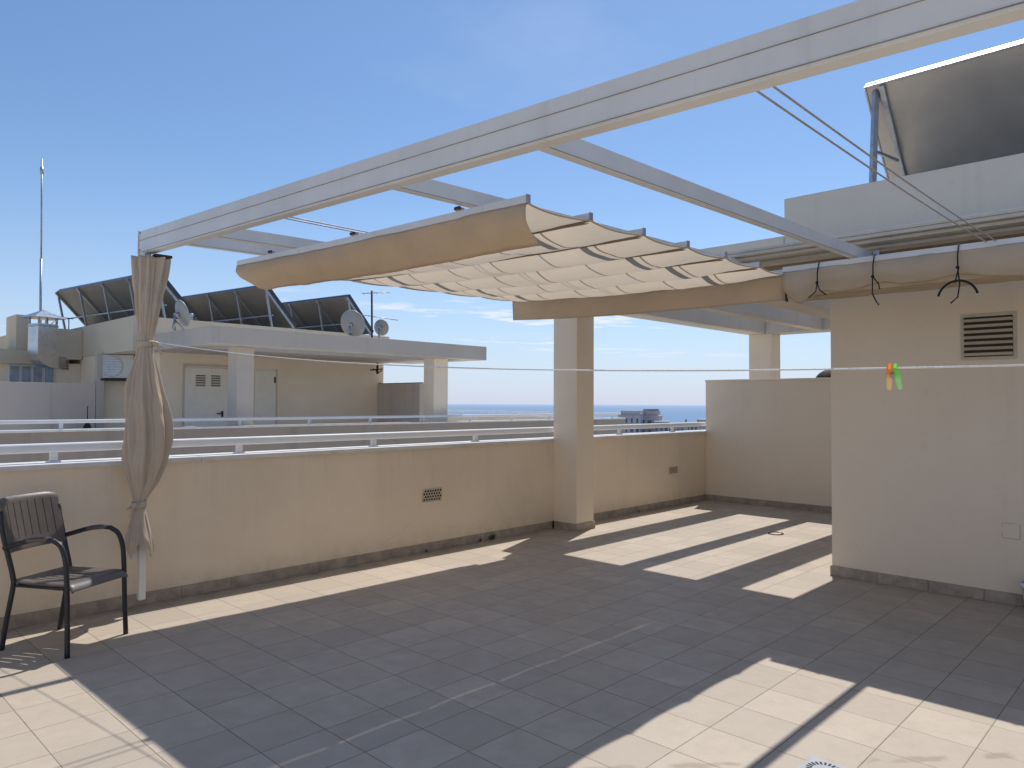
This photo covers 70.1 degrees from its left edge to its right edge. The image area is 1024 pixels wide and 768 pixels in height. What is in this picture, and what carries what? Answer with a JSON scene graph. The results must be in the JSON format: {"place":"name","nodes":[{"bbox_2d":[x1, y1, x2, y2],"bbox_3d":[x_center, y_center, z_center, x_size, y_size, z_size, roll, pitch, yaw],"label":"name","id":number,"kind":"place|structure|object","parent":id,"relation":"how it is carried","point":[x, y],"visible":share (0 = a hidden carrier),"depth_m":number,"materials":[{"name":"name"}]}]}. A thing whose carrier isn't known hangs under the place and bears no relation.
{"place":"outdoors","nodes":[
{"label":"outdoors","id":0,"kind":"place"},
{"bbox_2d":[45,317,73,328],"bbox_3d":[-11.227,-1.486,18.083,0.032,0.344,0.650,-1,-2,44],"label":"roof railing","id":1,"kind":"object","parent":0,"point":[64,317],"visible":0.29,"depth_m":18.23,"materials":[{"name":"metal"}]},
{"bbox_2d":[0,500,1023,767],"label":"terrace floor","id":2,"kind":"structure","parent":0,"point":[710,634],"depth_m":4.44,"materials":[{"name":"tile"}]},
{"bbox_2d":[0,491,127,658],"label":"garden chair","id":3,"kind":"object","parent":2,"relation":"on","point":[29,520],"visible":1,"depth_m":4.85,"materials":[{"name":"metal"}]},
{"bbox_2d":[0,430,706,630],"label":"parapet wall","id":4,"kind":"structure","parent":2,"relation":"on","point":[221,521],"depth_m":6.81,"materials":[{"name":"paint"}]},
{"bbox_2d":[0,422,705,462],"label":"handrail","id":5,"kind":"object","parent":4,"relation":"on","point":[52,449],"visible":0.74,"depth_m":6.81,"materials":[{"name":"white metal"}]},
{"bbox_2d":[120,0,1023,599],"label":"pergola","id":6,"kind":"object","parent":2,"relation":"on","point":[826,42],"visible":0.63,"depth_m":2.86,"materials":[{"name":"white metal"}]},
{"bbox_2d":[121,254,173,558],"bbox_3d":[-2.797,0.157,5.613,0.278,2.326,0.343,-1,-2,44],"label":"curtain","id":7,"kind":"object","parent":6,"relation":"hanging from","point":[148,438],"visible":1,"depth_m":5.54,"materials":[{"name":"beige fabric"}]},
{"bbox_2d":[236,194,787,319],"bbox_3d":[0.006,-0.872,6.156,3.365,0.381,3.289,-1,-2,44],"label":"shade canopy","id":8,"kind":"object","parent":6,"relation":"hanging from","point":[493,251],"visible":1,"depth_m":5.50,"materials":[{"name":"beige fabric"}]},
{"bbox_2d":[156,342,1023,370],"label":"clothesline","id":9,"kind":"object","parent":6,"relation":"attached to","point":[967,366],"visible":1,"depth_m":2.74,"materials":[{"name":"white fabric"}]},
{"bbox_2d":[782,236,1023,305],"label":"folded awning","id":10,"kind":"object","parent":6,"relation":"hanging from","point":[976,263],"visible":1,"depth_m":5.42,"materials":[{"name":"beige fabric"}]},
{"bbox_2d":[554,236,830,531],"bbox_3d":[3.513,0.233,10.293,3.030,3.280,5.485,-1,-2,44],"label":"porch frame","id":11,"kind":"object","parent":2,"relation":"on","point":[764,326],"visible":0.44,"depth_m":9.30,"materials":[{"name":"beige paint"}]},
{"bbox_2d":[705,377,831,512],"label":"partition wall","id":12,"kind":"structure","parent":2,"relation":"on","point":[768,442],"depth_m":11.37,"materials":[{"name":"beige paint"}]},
{"bbox_2d":[797,756,846,767],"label":"floor drain","id":13,"kind":"object","parent":2,"relation":"on","point":[812,762],"visible":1,"depth_m":3.23,"materials":[{"name":"grey plastic"}]},
{"bbox_2d":[626,153,1023,606],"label":"rooftop house","id":14,"kind":"structure","parent":2,"relation":"on","point":[927,466],"depth_m":6.27,"materials":[{"name":"beige paint"}]},
{"bbox_2d":[864,39,1023,182],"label":"solar collector","id":15,"kind":"object","parent":14,"relation":"on","point":[966,109],"visible":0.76,"depth_m":7.40,"materials":[{"name":"metal"}]},
{"bbox_2d":[1020,580,1023,598],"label":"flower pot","id":16,"kind":"object","parent":2,"relation":"on","point":[1022,584],"visible":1,"depth_m":5.63,"materials":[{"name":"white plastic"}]},
{"bbox_2d":[0,0,1023,404],"label":"sky","id":17,"kind":"structure","parent":0,"point":[139,115],"materials":[{"name":"blue"}]},
{"bbox_2d":[448,404,705,422],"bbox_3d":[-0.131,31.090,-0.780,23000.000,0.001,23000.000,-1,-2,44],"label":"sea","id":18,"kind":"structure","parent":0,"point":[678,413],"depth_m":3449.29,"materials":[{"name":"liquid"}]},
{"bbox_2d":[816,370,830,377],"bbox_3d":[5.572,0.841,12.655,0.640,2.200,0.640,0,-2,21],"label":"satellite dish","id":19,"kind":"object","parent":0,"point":[825,374],"visible":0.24,"depth_m":12.56,"materials":[{"name":"metal"}]},
{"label":"neighbour terrace floor","id":20,"kind":"structure","parent":0,"visible":0},
{"bbox_2d":[0,382,95,429],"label":"partition wall","id":21,"kind":"structure","parent":20,"relation":"on","point":[40,401],"depth_m":15.97,"materials":[{"name":"white paint"}]},
{"bbox_2d":[83,406,90,428],"bbox_3d":[-9.510,1.080,16.344,0.266,1.180,0.272,-1,-2,44],"label":"broom","id":22,"kind":"object","parent":20,"relation":"on","point":[87,426],"visible":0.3,"depth_m":16.31,"materials":[{"name":"black plastic"}]},
{"bbox_2d":[0,314,486,427],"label":"neighbour house","id":23,"kind":"structure","parent":20,"relation":"on","point":[199,383],"depth_m":17.09,"materials":[{"name":"yellow paint"}]},
{"bbox_2d":[8,364,19,381],"bbox_3d":[-11.618,-0.092,17.041,0.036,0.740,0.225,-1,-2,44],"label":"window","id":24,"kind":"structure","parent":23,"relation":"in","point":[13,369],"depth_m":17.03,"materials":[{"name":"blue glass"}]},
{"bbox_2d":[20,364,31,381],"bbox_3d":[-11.455,-0.087,17.210,0.036,0.740,0.225,-1,-2,44],"label":"window","id":25,"kind":"structure","parent":23,"relation":"in","point":[25,370],"depth_m":17.19,"materials":[{"name":"blue glass"}]},
{"bbox_2d":[32,365,42,381],"bbox_3d":[-11.292,-0.082,17.380,0.036,0.740,0.225,-1,-2,44],"label":"window","id":26,"kind":"structure","parent":23,"relation":"in","point":[37,372],"depth_m":17.36,"materials":[{"name":"blue glass"}]},
{"bbox_2d":[39,159,43,322],"bbox_3d":[-11.335,-3.093,17.566,0.097,4.670,0.077,1,-2,-24],"label":"antenna mast","id":27,"kind":"object","parent":23,"relation":"attached to","point":[40,278],"visible":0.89,"depth_m":17.57,"materials":[{"name":"metal"}]},
{"bbox_2d":[18,310,66,368],"bbox_3d":[-10.636,-1.022,16.605,0.720,1.334,0.780,-1,-2,30],"label":"chimney duct","id":28,"kind":"object","parent":23,"relation":"attached to","point":[42,345],"visible":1,"depth_m":16.46,"materials":[{"name":"silver metal"}]},
{"bbox_2d":[43,368,53,382],"bbox_3d":[-11.129,-0.077,17.549,0.036,0.740,0.225,-1,-2,44],"label":"window","id":29,"kind":"structure","parent":23,"relation":"in","point":[48,374],"depth_m":17.53,"materials":[{"name":"blue glass"}]},
{"bbox_2d":[100,355,134,380],"bbox_3d":[-9.134,-0.373,16.976,0.840,0.600,0.360,0,-1,-8],"label":"air conditioner","id":30,"kind":"object","parent":23,"relation":"attached to","point":[116,367],"visible":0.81,"depth_m":16.82,"materials":[{"name":"metal"}]},
{"bbox_2d":[55,275,196,328],"bbox_3d":[-9.641,-1.848,18.032,5.000,1.325,1.022,-1,-2,36],"label":"solar array","id":31,"kind":"object","parent":23,"relation":"on","point":[98,302],"visible":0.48,"depth_m":18.13,"materials":[{"name":"black glass"}]},
{"bbox_2d":[172,300,193,329],"bbox_3d":[-6.757,-1.410,15.015,0.371,0.636,0.561,1,-2,-18],"label":"satellite dish","id":32,"kind":"object","parent":23,"relation":"on","point":[182,314],"visible":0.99,"depth_m":14.93,"materials":[{"name":"grey paint"}]},
{"bbox_2d":[182,364,227,426],"bbox_3d":[-6.928,0.628,16.831,0.072,2.130,1.290,-1,-2,44],"label":"door","id":33,"kind":"structure","parent":23,"relation":"in","point":[205,390],"depth_m":16.73,"materials":[{"name":"beige paint"}]},
{"bbox_2d":[182,286,296,328],"bbox_3d":[-7.854,-1.793,19.892,5.000,1.325,1.022,-1,-2,36],"label":"solar array","id":34,"kind":"object","parent":23,"relation":"on","point":[253,305],"visible":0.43,"depth_m":19.15,"materials":[{"name":"black glass"}]},
{"bbox_2d":[254,369,277,424],"bbox_3d":[-6.006,0.672,17.816,0.034,2.100,0.590,-1,-2,44],"label":"door","id":35,"kind":"structure","parent":23,"relation":"in","point":[265,381],"depth_m":17.82,"materials":[{"name":"beige paint"}]},
{"bbox_2d":[282,294,373,334],"bbox_3d":[-6.198,-1.743,21.615,5.000,1.325,1.022,-1,-2,36],"label":"solar array","id":36,"kind":"object","parent":23,"relation":"on","point":[321,314],"visible":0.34,"depth_m":20.85,"materials":[{"name":"black glass"}]},
{"bbox_2d":[341,310,364,335],"bbox_3d":[-3.837,-1.399,17.687,0.462,0.771,0.595,1,-2,-37],"label":"satellite dish","id":37,"kind":"object","parent":23,"relation":"on","point":[352,322],"visible":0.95,"depth_m":17.64,"materials":[{"name":"grey paint"}]},
{"bbox_2d":[370,363,382,373],"bbox_3d":[-3.682,-0.429,19.950,0.124,0.308,0.403,-1,-2,44],"label":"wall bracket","id":38,"kind":"object","parent":23,"relation":"attached to","point":[377,369],"depth_m":19.97,"materials":[{"name":"black metal"}]},
{"bbox_2d":[361,290,397,337],"bbox_3d":[-3.338,-1.655,18.136,1.024,1.331,0.405,0,-1,-2],"label":"television antenna","id":39,"kind":"object","parent":23,"relation":"on","point":[371,316],"visible":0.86,"depth_m":18.12,"materials":[{"name":"metal"}]},
{"bbox_2d":[374,319,388,337],"bbox_3d":[-3.275,-1.308,18.311,0.295,0.627,0.283,1,-2,-32],"label":"satellite dish","id":40,"kind":"object","parent":23,"relation":"on","point":[381,327],"visible":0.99,"depth_m":18.26,"materials":[{"name":"grey paint"}]},
{"bbox_2d":[0,414,625,462],"bbox_3d":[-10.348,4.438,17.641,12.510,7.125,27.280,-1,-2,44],"label":"parapet wall","id":41,"kind":"structure","parent":20,"relation":"on","point":[88,435],"depth_m":14.75,"materials":[{"name":"paint"}]},
{"bbox_2d":[0,410,620,429],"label":"handrail","id":42,"kind":"object","parent":41,"relation":"on","point":[238,419],"visible":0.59,"depth_m":15.22,"materials":[{"name":"white metal"}]},
{"bbox_2d":[377,382,423,422],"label":"partition wall","id":43,"kind":"structure","parent":20,"relation":"on","point":[393,399],"depth_m":19.50,"materials":[{"name":"beige paint"}]},
{"bbox_3d":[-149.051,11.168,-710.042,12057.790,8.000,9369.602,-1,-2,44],"label":"ground","id":44,"kind":"structure","parent":0,"visible":0},
{"bbox_2d":[618,410,643,432],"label":"apartment block","id":45,"kind":"structure","parent":44,"relation":"on","point":[633,416],"depth_m":236.81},
{"bbox_2d":[643,409,661,432],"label":"apartment block","id":46,"kind":"structure","parent":44,"relation":"on","point":[650,416],"depth_m":238.97,"materials":[{"name":"grey concrete"}]},
{"bbox_2d":[654,421,668,431],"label":"apartment block","id":47,"kind":"structure","parent":44,"relation":"on","point":[661,429],"depth_m":229.89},
{"bbox_2d":[669,427,687,430],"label":"apartment block","id":48,"kind":"structure","parent":44,"relation":"on","point":[680,428],"depth_m":321.28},
{"bbox_2d":[685,419,696,429],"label":"apartment block","id":49,"kind":"structure","parent":44,"relation":"on","point":[693,428],"depth_m":368.70,"materials":[{"name":"grey concrete"}]},
{"bbox_2d":[697,419,705,429],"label":"apartment block","id":50,"kind":"structure","parent":44,"relation":"on","point":[701,427],"depth_m":290.36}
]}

